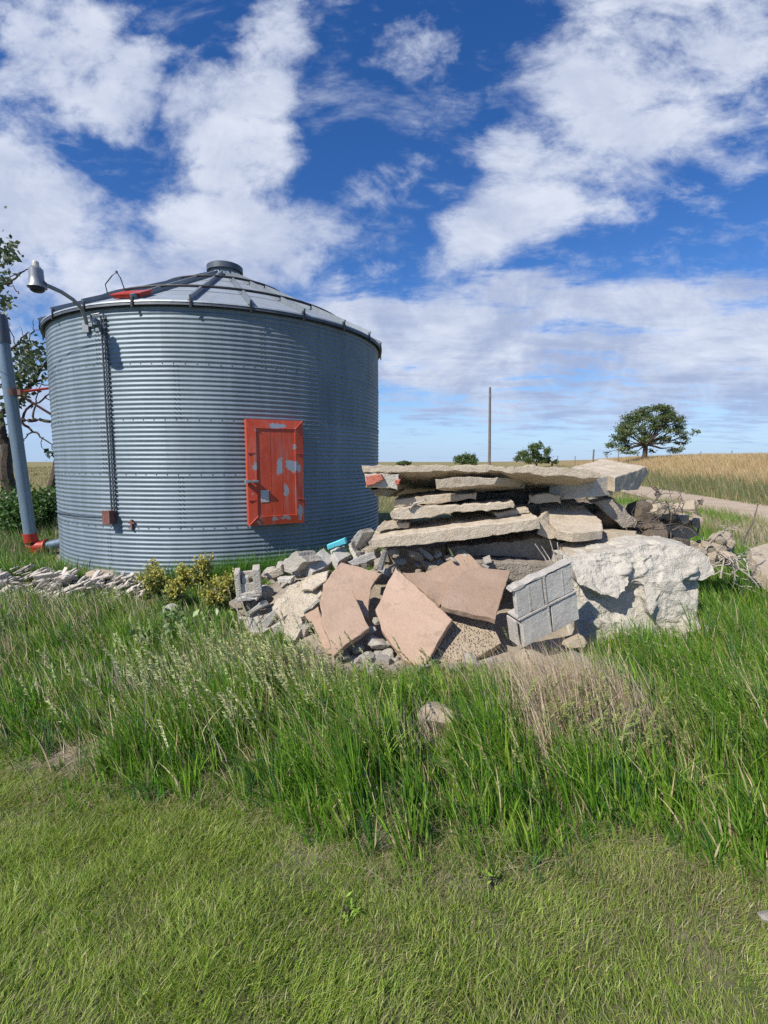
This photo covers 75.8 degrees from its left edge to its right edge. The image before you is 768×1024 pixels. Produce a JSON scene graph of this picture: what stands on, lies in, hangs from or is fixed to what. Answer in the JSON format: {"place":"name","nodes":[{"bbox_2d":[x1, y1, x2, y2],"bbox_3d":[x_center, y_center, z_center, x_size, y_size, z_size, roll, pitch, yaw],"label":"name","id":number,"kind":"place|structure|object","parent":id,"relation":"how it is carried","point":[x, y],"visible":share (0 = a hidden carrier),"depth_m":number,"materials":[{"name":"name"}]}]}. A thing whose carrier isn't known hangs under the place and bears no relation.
{"place":"outdoors","nodes":[
{"label":"outdoors","id":0,"kind":"place"},
{"bbox_2d":[46,455,55,490],"bbox_3d":[-11.160,-2.259,16.779,1.384,4.527,0.655,0,6,0],"label":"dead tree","id":1,"kind":"object","parent":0,"point":[51,479],"visible":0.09,"depth_m":16.84,"materials":[{"name":"wood"}]},
{"bbox_2d":[305,607,333,657],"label":"paving slab","id":2,"kind":"object","parent":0,"point":[314,616],"depth_m":4.50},
{"bbox_2d":[319,587,368,659],"bbox_3d":[-0.392,0.970,4.460,0.376,0.442,0.724,-3,6,-24],"label":"paving slab","id":3,"kind":"object","parent":2,"relation":"on","point":[341,611],"depth_m":4.39,"materials":[{"name":"stone"}]},
{"bbox_2d":[0,458,767,1023],"bbox_3d":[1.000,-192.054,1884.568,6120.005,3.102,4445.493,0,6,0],"label":"ground","id":4,"kind":"structure","parent":0,"point":[500,624],"depth_m":1.84,"materials":[{"name":"plant"}]},
{"bbox_2d":[0,482,41,527],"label":"leafy shrub","id":5,"kind":"object","parent":4,"relation":"on","point":[14,494],"visible":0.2,"depth_m":11.64,"materials":[{"name":"green plant"}]},
{"bbox_2d":[0,206,53,499],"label":"old tree","id":6,"kind":"object","parent":4,"relation":"on","point":[29,366],"visible":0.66,"depth_m":15.03,"materials":[{"name":"green plant"}]},
{"bbox_2d":[0,498,55,535],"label":"leafy shrub","id":7,"kind":"object","parent":4,"relation":"on","point":[11,519],"visible":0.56,"depth_m":11.07,"materials":[{"name":"green plant"}]},
{"bbox_2d":[0,314,59,553],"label":"unloading auger","id":8,"kind":"object","parent":4,"relation":"on","point":[11,392],"visible":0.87,"depth_m":9.04,"materials":[{"name":"paint"}]},
{"bbox_2d":[4,479,57,525],"bbox_3d":[-8.526,-0.175,12.201,1.339,1.312,1.366,0,6,0],"label":"leafy shrub","id":9,"kind":"object","parent":4,"relation":"on","point":[51,499],"visible":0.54,"depth_m":12.10,"materials":[{"name":"green plant"}]},
{"bbox_2d":[84,569,113,581],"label":"rock","id":10,"kind":"object","parent":4,"relation":"on","point":[91,572],"visible":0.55,"depth_m":7.04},
{"bbox_2d":[133,558,168,590],"bbox_3d":[-3.083,0.870,6.627,0.462,0.538,0.397,1,6,10],"label":"flowering weed","id":11,"kind":"object","parent":4,"relation":"on","point":[154,564],"visible":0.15,"depth_m":6.65,"materials":[{"name":"yellow plant"}]},
{"bbox_2d":[130,620,179,650],"bbox_3d":[-2.010,1.130,4.333,0.455,0.343,0.280,0,6,0],"label":"broadleaf weed","id":12,"kind":"object","parent":4,"relation":"on","point":[137,630],"visible":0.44,"depth_m":4.29,"materials":[{"name":"green plant"}]},
{"bbox_2d":[133,560,178,599],"bbox_3d":[-2.876,0.890,6.210,0.517,0.553,0.402,0,6,0],"label":"flowering weed","id":13,"kind":"object","parent":4,"relation":"on","point":[153,584],"visible":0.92,"depth_m":6.18,"materials":[{"name":"yellow plant"}]},
{"bbox_2d":[152,598,188,628],"bbox_3d":[-2.007,1.054,4.688,0.271,0.429,0.492,1,6,10],"label":"broadleaf weed","id":14,"kind":"object","parent":4,"relation":"on","point":[175,609],"visible":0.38,"depth_m":4.67,"materials":[{"name":"green plant"}]},
{"bbox_2d":[161,575,191,605],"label":"flowering weed","id":15,"kind":"object","parent":4,"relation":"on","point":[175,591],"visible":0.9,"depth_m":5.66,"materials":[{"name":"yellow plant"}]},
{"bbox_2d":[164,611,197,638],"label":"broadleaf weed","id":16,"kind":"object","parent":4,"relation":"on","point":[178,619],"visible":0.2,"depth_m":4.53,"materials":[{"name":"green plant"}]},
{"bbox_2d":[172,562,192,587],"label":"flowering weed","id":17,"kind":"object","parent":4,"relation":"on","point":[183,577],"visible":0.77,"depth_m":6.45,"materials":[{"name":"yellow plant"}]},
{"bbox_2d":[186,551,213,592],"bbox_3d":[-2.347,0.795,6.311,0.351,0.623,0.343,0,6,0],"label":"flowering weed","id":18,"kind":"object","parent":4,"relation":"on","point":[203,571],"visible":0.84,"depth_m":6.26,"materials":[{"name":"yellow plant"}]},
{"bbox_2d":[180,602,222,633],"bbox_3d":[-1.713,1.052,4.682,0.340,0.434,0.417,0,6,0],"label":"broadleaf weed","id":19,"kind":"object","parent":4,"relation":"on","point":[212,611],"visible":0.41,"depth_m":4.66,"materials":[{"name":"green plant"}]},
{"bbox_2d":[37,260,381,580],"bbox_3d":[-3.248,-2.012,10.365,6.488,6.087,6.488,0,6,0],"label":"grain bin","id":20,"kind":"object","parent":4,"relation":"on","point":[244,414],"visible":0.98,"depth_m":7.56,"materials":[{"name":"metal"}]},
{"bbox_2d":[26,260,89,332],"bbox_3d":[-4.516,-3.001,6.913,0.235,0.732,0.936,2,6,19],"label":"yard lamp","id":21,"kind":"object","parent":20,"relation":"attached to","point":[36,283],"visible":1,"depth_m":6.56,"materials":[{"name":"grey metal"}]},
{"bbox_2d":[55,313,117,524],"bbox_3d":[-4.960,-1.416,7.870,2.062,3.113,0.194,4,7,34],"label":"conduit run","id":22,"kind":"object","parent":20,"relation":"attached to","point":[108,517],"visible":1,"depth_m":7.39,"materials":[{"name":"metal"}]},
{"bbox_2d":[244,419,304,525],"bbox_3d":[-1.692,-0.614,7.673,0.961,1.619,0.210,-3,7,-29],"label":"door","id":23,"kind":"structure","parent":20,"relation":"in","point":[274,481],"depth_m":7.65,"materials":[{"name":"red paint"}]},
{"bbox_2d":[197,574,229,613],"bbox_3d":[-1.936,0.970,5.605,0.342,0.498,0.440,-4,7,-35],"label":"flowering weed","id":24,"kind":"object","parent":4,"relation":"on","point":[211,600],"visible":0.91,"depth_m":5.57,"materials":[{"name":"yellow plant"}]},
{"bbox_2d":[221,566,235,602],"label":"flowering weed","id":25,"kind":"object","parent":4,"relation":"on","point":[230,583],"visible":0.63,"depth_m":5.91,"materials":[{"name":"yellow plant"}]},
{"bbox_2d":[259,606,279,628],"bbox_3d":[-1.111,1.059,4.876,0.330,0.257,0.110,-1,6,-13],"label":"rock","id":26,"kind":"object","parent":4,"relation":"on","point":[268,621],"visible":0.54,"depth_m":4.82,"materials":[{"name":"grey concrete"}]},
{"bbox_2d":[263,564,285,579],"bbox_3d":[-1.144,0.619,5.286,0.301,0.178,0.136,-2,6,-14],"label":"rubble block","id":27,"kind":"object","parent":4,"relation":"on","point":[276,572],"depth_m":5.22,"materials":[{"name":"beige paint"}]},
{"bbox_2d":[281,617,301,642],"bbox_3d":[-0.864,1.116,4.654,0.232,0.209,0.227,0,6,0],"label":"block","id":28,"kind":"object","parent":4,"relation":"on","point":[290,626],"visible":0.67,"depth_m":4.63,"materials":[{"name":"beige stone"}]},
{"bbox_2d":[295,619,312,637],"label":"rubble block","id":29,"kind":"object","parent":4,"relation":"on","point":[304,627],"depth_m":4.64,"materials":[{"name":"concrete"}]},
{"bbox_2d":[330,546,350,568],"bbox_3d":[-0.490,0.510,5.470,0.203,0.237,0.256,5,8,40],"label":"cinder block","id":30,"kind":"object","parent":4,"relation":"on","point":[340,556],"depth_m":5.42,"materials":[{"name":"grey concrete"}]},
{"bbox_2d":[327,537,346,549],"bbox_3d":[-0.515,0.345,5.438,0.243,0.122,0.085,-2,6,-16],"label":"painted board","id":31,"kind":"object","parent":30,"relation":"on","point":[340,542],"visible":1,"depth_m":5.40,"materials":[{"name":"teal paint"}]},
{"bbox_2d":[334,887,359,922],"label":"lawn weed","id":32,"kind":"object","parent":4,"relation":"on","point":[348,909],"visible":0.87,"depth_m":1.85,"materials":[{"name":"green plant"}]},
{"bbox_2d":[323,563,380,621],"bbox_3d":[-0.334,0.779,4.902,0.528,0.474,0.493,1,6,14],"label":"paving slab","id":33,"kind":"object","parent":4,"relation":"on","point":[360,582],"depth_m":4.92,"materials":[{"name":"stone"}]},
{"bbox_2d":[376,549,387,570],"bbox_3d":[-0.016,0.490,5.027,0.152,0.214,0.039,-3,7,-27],"label":"concrete post","id":34,"kind":"object","parent":33,"relation":"on","point":[381,563],"visible":1,"depth_m":5.01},
{"bbox_2d":[371,512,540,547],"bbox_3d":[0.761,0.155,5.399,1.785,0.343,0.852,0,6,0],"label":"concrete slab","id":35,"kind":"object","parent":34,"relation":"on","point":[462,527],"depth_m":5.01,"materials":[{"name":"concrete"}]},
{"bbox_2d":[377,519,411,530],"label":"concrete slab","id":36,"kind":"object","parent":35,"relation":"on","point":[391,524],"depth_m":5.25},
{"bbox_2d":[485,503,528,517],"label":"concrete slab","id":37,"kind":"object","parent":35,"relation":"on","point":[517,509],"depth_m":5.33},
{"bbox_2d":[390,496,514,519],"bbox_3d":[0.788,-0.058,5.658,1.455,0.218,1.034,0,6,0],"label":"concrete slab","id":38,"kind":"object","parent":37,"relation":"on","point":[433,510],"depth_m":5.16,"materials":[{"name":"concrete"}]},
{"bbox_2d":[395,490,476,506],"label":"concrete slab","id":39,"kind":"object","parent":38,"relation":"on","point":[434,497],"depth_m":5.35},
{"bbox_2d":[370,488,404,496],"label":"concrete slab","id":40,"kind":"object","parent":39,"relation":"on","point":[388,492],"depth_m":5.41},
{"bbox_2d":[364,473,400,489],"bbox_3d":[-0.012,-0.328,5.393,0.394,0.203,0.507,0,6,0],"label":"brick chunk","id":41,"kind":"object","parent":40,"relation":"on","point":[381,480],"visible":0.96,"depth_m":5.19,"materials":[{"name":"brick"}]},
{"bbox_2d":[436,477,524,491],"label":"concrete slab","id":42,"kind":"object","parent":39,"relation":"on","point":[470,484],"depth_m":5.14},
{"bbox_2d":[347,557,361,566],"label":"rubble chunk","id":43,"kind":"object","parent":4,"relation":"on","point":[348,563],"visible":0.2,"depth_m":5.51,"materials":[{"name":"grey concrete"}]},
{"bbox_2d":[348,541,360,558],"bbox_3d":[-0.327,0.428,5.503,0.131,0.193,0.112,2,6,17],"label":"broken plate","id":44,"kind":"object","parent":43,"relation":"on","point":[354,551],"visible":0.94,"depth_m":5.46,"materials":[{"name":"ceramic"}]},
{"bbox_2d":[348,550,380,564],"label":"concrete slab","id":45,"kind":"object","parent":4,"relation":"on","point":[367,557],"depth_m":5.19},
{"bbox_2d":[367,635,388,648],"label":"rounded stone","id":46,"kind":"object","parent":4,"relation":"on","point":[374,642],"visible":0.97,"depth_m":4.32,"materials":[{"name":"stone"}]},
{"bbox_2d":[375,654,390,665],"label":"rubble chunk","id":47,"kind":"object","parent":4,"relation":"on","point":[386,659],"visible":0.74,"depth_m":4.14,"materials":[{"name":"stone"}]},
{"bbox_2d":[0,495,767,943],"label":"tall grass","id":48,"kind":"structure","parent":4,"relation":"on","point":[128,757],"depth_m":2.75,"materials":[{"name":"plant"}]},
{"bbox_2d":[0,579,767,849],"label":"dry grass","id":49,"kind":"structure","parent":4,"relation":"on","point":[559,689],"depth_m":3.04,"materials":[{"name":"plant"}]},
{"bbox_2d":[0,451,767,535],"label":"field grass","id":50,"kind":"structure","parent":4,"relation":"on","point":[719,489],"depth_m":33.19,"materials":[{"name":"plant"}]},
{"bbox_2d":[0,573,767,864],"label":"seed heads","id":51,"kind":"object","parent":4,"relation":"on","point":[267,657],"visible":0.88,"depth_m":3.12,"materials":[{"name":"plant"}]},
{"bbox_2d":[375,568,452,665],"bbox_3d":[0.195,0.940,4.442,0.552,0.684,0.877,-5,8,-40],"label":"paving slab","id":52,"kind":"object","parent":4,"relation":"on","point":[412,618],"depth_m":4.37,"materials":[{"name":"stone"}]},
{"bbox_2d":[441,567,509,622],"bbox_3d":[0.861,0.759,4.651,0.512,0.375,0.749,3,6,25],"label":"paving slab","id":53,"kind":"object","parent":52,"relation":"on","point":[474,593],"depth_m":4.56,"materials":[{"name":"stone"}]},
{"bbox_2d":[382,542,451,574],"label":"concrete slab","id":54,"kind":"structure","parent":4,"relation":"on","point":[431,549],"depth_m":5.59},
{"bbox_2d":[402,572,447,607],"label":"paving slab","id":55,"kind":"object","parent":4,"relation":"on","point":[433,591],"depth_m":4.81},
{"bbox_2d":[424,550,481,582],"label":"paving slab","id":56,"kind":"object","parent":55,"relation":"on","point":[448,571],"depth_m":5.00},
{"bbox_2d":[415,701,457,730],"bbox_3d":[0.344,1.365,3.196,0.272,0.258,0.270,2,6,18],"label":"rock","id":57,"kind":"object","parent":4,"relation":"on","point":[438,713],"visible":0.48,"depth_m":3.12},
{"bbox_2d":[432,616,500,662],"bbox_3d":[0.681,1.192,4.340,0.708,0.405,0.641,0,6,0],"label":"paving slab","id":58,"kind":"object","parent":4,"relation":"on","point":[473,634],"depth_m":4.37,"materials":[{"name":"concrete"}]},
{"bbox_2d":[452,451,480,464],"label":"tree","id":59,"kind":"object","parent":4,"relation":"on","point":[464,459],"visible":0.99,"depth_m":123.06,"materials":[{"name":"green plant"}]},
{"bbox_2d":[488,387,490,464],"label":"utility pole","id":60,"kind":"object","parent":4,"relation":"on","point":[489,441],"visible":0.91,"depth_m":59.23,"materials":[{"name":"brown wood"}]},
{"bbox_2d":[482,863,503,892],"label":"lawn weed","id":61,"kind":"object","parent":4,"relation":"on","point":[490,873],"visible":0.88,"depth_m":1.98,"materials":[{"name":"green plant"}]},
{"bbox_2d":[515,649,546,667],"bbox_3d":[1.261,1.274,4.181,0.320,0.213,0.344,17,17,-19],"label":"rock","id":62,"kind":"object","parent":4,"relation":"on","point":[538,655],"visible":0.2,"depth_m":4.12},
{"bbox_2d":[506,559,578,646],"bbox_3d":[1.355,0.774,4.295,0.658,0.732,0.241,-1,6,-13],"label":"cinder block cluster","id":63,"kind":"object","parent":62,"relation":"on","point":[544,601],"visible":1,"depth_m":4.20,"materials":[{"name":"concrete"}]},
{"bbox_2d":[512,440,553,465],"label":"tree","id":64,"kind":"object","parent":4,"relation":"on","point":[528,457],"visible":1,"depth_m":123.12,"materials":[{"name":"green plant"}]},
{"bbox_2d":[562,633,586,649],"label":"rock","id":65,"kind":"object","parent":4,"relation":"on","point":[572,638],"visible":0.79,"depth_m":4.30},
{"bbox_2d":[550,535,713,645],"bbox_3d":[2.453,0.795,4.964,1.398,1.071,1.003,0,6,0],"label":"boulder","id":66,"kind":"object","parent":4,"relation":"on","point":[644,576],"visible":0.74,"depth_m":4.67,"materials":[{"name":"stone"}]},
{"bbox_2d":[464,555,554,581],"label":"concrete slab","id":67,"kind":"object","parent":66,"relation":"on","point":[519,568],"depth_m":5.12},
{"bbox_2d":[446,529,565,559],"bbox_3d":[1.423,0.369,5.758,1.498,0.278,0.822,0,6,0],"label":"concrete slab","id":68,"kind":"object","parent":67,"relation":"on","point":[518,544],"depth_m":5.36,"materials":[{"name":"concrete"}]},
{"bbox_2d":[537,508,555,538],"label":"concrete slab","id":69,"kind":"object","parent":68,"relation":"on","point":[546,530],"depth_m":5.16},
{"bbox_2d":[539,506,602,541],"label":"concrete slab","id":70,"kind":"object","parent":69,"relation":"on","point":[575,523],"depth_m":5.21,"materials":[{"name":"concrete"}]},
{"bbox_2d":[514,500,596,529],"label":"concrete slab","id":71,"kind":"object","parent":68,"relation":"on","point":[533,508],"depth_m":5.92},
{"bbox_2d":[435,489,589,515],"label":"concrete slab","id":72,"kind":"structure","parent":71,"relation":"on","point":[513,496],"depth_m":6.16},
{"bbox_2d":[362,464,600,496],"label":"concrete slab","id":73,"kind":"structure","parent":72,"relation":"on","point":[424,477],"depth_m":5.24,"materials":[{"name":"concrete"}]},
{"bbox_2d":[527,491,560,503],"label":"concrete slab","id":74,"kind":"object","parent":71,"relation":"on","point":[541,497],"depth_m":5.46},
{"bbox_2d":[549,476,612,499],"bbox_3d":[2.196,-0.265,5.519,0.608,0.292,0.316,6,8,45],"label":"concrete block","id":75,"kind":"object","parent":74,"relation":"on","point":[599,487],"depth_m":5.37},
{"bbox_2d":[572,459,647,491],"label":"concrete slab","id":76,"kind":"object","parent":75,"relation":"on","point":[623,476],"depth_m":5.68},
{"bbox_2d":[585,496,637,527],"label":"concrete slab","id":77,"kind":"object","parent":71,"relation":"on","point":[615,511],"depth_m":5.45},
{"bbox_2d":[591,508,619,528],"bbox_3d":[2.612,0.059,5.765,0.426,0.294,0.447,-7,-25,28],"label":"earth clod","id":78,"kind":"object","parent":77,"relation":"on","point":[606,520],"visible":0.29,"depth_m":5.63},
{"bbox_2d":[560,528,636,553],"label":"concrete slab","id":79,"kind":"object","parent":67,"relation":"on","point":[608,534],"depth_m":5.20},
{"bbox_2d":[603,403,700,460],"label":"cottonwood tree","id":80,"kind":"object","parent":4,"relation":"on","point":[646,439],"visible":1,"depth_m":70.79,"materials":[{"name":"green plant"}]},
{"bbox_2d":[626,480,696,537],"bbox_3d":[3.117,0.003,5.513,0.852,0.733,0.588,-6,8,-43],"label":"root tangle","id":81,"kind":"object","parent":4,"relation":"on","point":[659,515],"visible":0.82,"depth_m":5.47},
{"bbox_2d":[634,520,668,537],"bbox_3d":[3.036,0.251,5.602,0.386,0.298,0.436,17,28,29],"label":"earth clod","id":82,"kind":"object","parent":81,"relation":"on","point":[658,529],"visible":0.62,"depth_m":5.49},
{"bbox_2d":[625,500,654,523],"bbox_3d":[3.026,-0.008,5.784,0.395,0.281,0.326,-10,39,-45],"label":"earth clod","id":83,"kind":"object","parent":82,"relation":"on","point":[643,516],"visible":0.6,"depth_m":5.66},
{"bbox_2d":[654,513,669,520],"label":"rubble chunk","id":84,"kind":"object","parent":83,"relation":"on","point":[664,516],"visible":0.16,"depth_m":5.72,"materials":[{"name":"concrete"}]},
{"bbox_2d":[656,502,673,513],"bbox_3d":[3.224,-0.044,5.710,0.228,0.118,0.115,-9,13,32],"label":"rubble chunk","id":85,"kind":"object","parent":84,"relation":"on","point":[660,505],"visible":0.59,"depth_m":5.65,"materials":[{"name":"concrete"}]},
{"bbox_2d":[672,499,695,514],"bbox_3d":[3.433,-0.049,5.701,0.299,0.078,0.142,-15,23,42],"label":"rubble chunk","id":86,"kind":"object","parent":84,"relation":"on","point":[687,506],"visible":0.62,"depth_m":5.64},
{"bbox_2d":[680,521,767,593],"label":"dead brush","id":87,"kind":"object","parent":4,"relation":"on","point":[735,566],"visible":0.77,"depth_m":5.57,"materials":[{"name":"grey wood"}]},
{"bbox_2d":[667,513,697,538],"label":"concrete slab","id":88,"kind":"object","parent":87,"relation":"on","point":[677,533],"depth_m":5.98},
{"bbox_2d":[690,513,703,528],"bbox_3d":[3.738,0.103,5.901,0.104,0.105,0.222,14,28,21],"label":"rubble chunk","id":89,"kind":"object","parent":88,"relation":"on","point":[697,521],"visible":0.96,"depth_m":5.83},
{"bbox_2d":[699,542,723,554],"bbox_3d":[3.903,0.448,5.899,0.285,0.160,0.158,-8,-14,8],"label":"rubble chunk","id":90,"kind":"object","parent":87,"relation":"on","point":[719,547],"visible":0.37,"depth_m":5.83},
{"bbox_2d":[707,533,725,544],"bbox_3d":[3.991,0.330,5.914,0.189,0.163,0.159,3,7,29],"label":"rubble chunk","id":91,"kind":"object","parent":90,"relation":"on","point":[719,539],"visible":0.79,"depth_m":5.86,"materials":[{"name":"concrete"}]},
{"bbox_2d":[746,543,767,592],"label":"boulder","id":92,"kind":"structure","parent":4,"relation":"on","point":[760,561],"depth_m":6.54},
{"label":"rubble chunk","id":93,"kind":"object","parent":4,"relation":"on","visible":0},
{"bbox_2d":[271,615,287,636],"bbox_3d":[-0.922,1.112,4.778,0.344,0.270,0.124,-1,6,-12],"label":"rubble block","id":94,"kind":"object","parent":93,"relation":"on","point":[273,628],"depth_m":4.70,"materials":[{"name":"concrete"}]},
{"bbox_2d":[272,571,323,619],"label":"concrete slab","id":95,"kind":"object","parent":94,"relation":"on","point":[295,599],"visible":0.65,"depth_m":4.91,"materials":[{"name":"concrete"}]},
{"bbox_2d":[277,576,294,583],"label":"rubble block","id":96,"kind":"object","parent":95,"relation":"on","point":[286,579],"depth_m":5.08,"materials":[{"name":"concrete"}]},
{"bbox_2d":[301,570,330,591],"bbox_3d":[-0.679,0.706,5.041,0.345,0.170,0.225,-3,6,-23],"label":"rock","id":97,"kind":"object","parent":95,"relation":"on","point":[314,583],"visible":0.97,"depth_m":5.02,"materials":[{"name":"beige stone"}]},
{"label":"rubble chunk","id":98,"kind":"object","parent":4,"relation":"on","visible":0},
{"bbox_2d":[246,610,262,629],"bbox_3d":[-1.307,1.134,5.036,0.172,0.156,0.246,8,35,10],"label":"rubble chunk","id":99,"kind":"object","parent":98,"relation":"on","point":[255,617],"visible":0.38,"depth_m":4.98,"materials":[{"name":"grey concrete"}]},
{"bbox_2d":[244,600,268,615],"bbox_3d":[-1.300,0.982,5.016,0.244,0.150,0.103,0,6,0],"label":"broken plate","id":100,"kind":"object","parent":99,"relation":"on","point":[257,608],"visible":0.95,"depth_m":4.97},
{"label":"stone shard","id":101,"kind":"object","parent":4,"relation":"on","visible":0},
{"bbox_2d":[33,572,55,579],"bbox_3d":[-4.545,0.863,6.596,0.246,0.113,0.037,-9,52,-22],"label":"stone shard","id":102,"kind":"object","parent":101,"relation":"on","point":[51,575],"visible":0.81,"depth_m":6.58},
{"bbox_2d":[0,0,767,461],"label":"sky","id":103,"kind":"structure","parent":0,"point":[559,208],"materials":[{"name":"blue"}]},
{"bbox_2d":[621,486,767,524],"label":"dirt road","id":104,"kind":"structure","parent":0,"point":[744,507],"depth_m":19.34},
{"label":"rubble chunk","id":105,"kind":"object","parent":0,"visible":0},
{"bbox_2d":[238,608,247,615],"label":"rubble chunk","id":106,"kind":"object","parent":105,"relation":"on","point":[241,612],"visible":0.45,"depth_m":5.09,"materials":[{"name":"beige concrete"}]},
{"bbox_2d":[229,599,244,611],"bbox_3d":[-1.526,0.982,5.201,0.142,0.114,0.230,-2,-22,5],"label":"rubble chunk","id":107,"kind":"object","parent":106,"relation":"on","point":[237,604],"visible":0.55,"depth_m":5.10,"materials":[{"name":"beige paint"}]},
{"bbox_2d":[235,596,260,601],"bbox_3d":[-1.401,0.870,5.102,0.218,0.069,0.257,0,6,0],"label":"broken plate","id":108,"kind":"object","parent":107,"relation":"on","point":[246,598],"visible":0.46,"depth_m":5.00,"materials":[{"name":"grey concrete"}]},
{"bbox_2d":[234,564,261,597],"bbox_3d":[-1.402,0.713,5.098,0.270,0.309,0.217,-1,6,-13],"label":"hollow block","id":109,"kind":"object","parent":108,"relation":"on","point":[248,583],"depth_m":5.03,"materials":[{"name":"concrete"}]},
{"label":"rubble chunk","id":110,"kind":"object","parent":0,"visible":0},
{"bbox_2d":[359,545,378,552],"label":"rubble chunk","id":111,"kind":"object","parent":110,"relation":"on","point":[369,550],"visible":0.52,"depth_m":5.66,"materials":[{"name":"beige paint"}]},
{"bbox_2d":[351,528,374,548],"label":"chunk","id":112,"kind":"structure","parent":111,"relation":"on","point":[361,537],"depth_m":5.68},
{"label":"rubble chunk","id":113,"kind":"object","parent":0,"visible":0},
{"bbox_2d":[304,548,331,576],"bbox_3d":[-0.735,0.576,5.405,0.248,0.304,0.422,3,7,29],"label":"cinder block","id":114,"kind":"object","parent":113,"relation":"on","point":[324,564],"depth_m":5.34,"materials":[{"name":"grey concrete"}]},
{"bbox_2d":[283,550,322,575],"bbox_3d":[-0.869,0.547,5.284,0.361,0.293,0.231,2,6,22],"label":"rubble block","id":115,"kind":"object","parent":114,"relation":"on","point":[296,563],"depth_m":5.22,"materials":[{"name":"concrete"}]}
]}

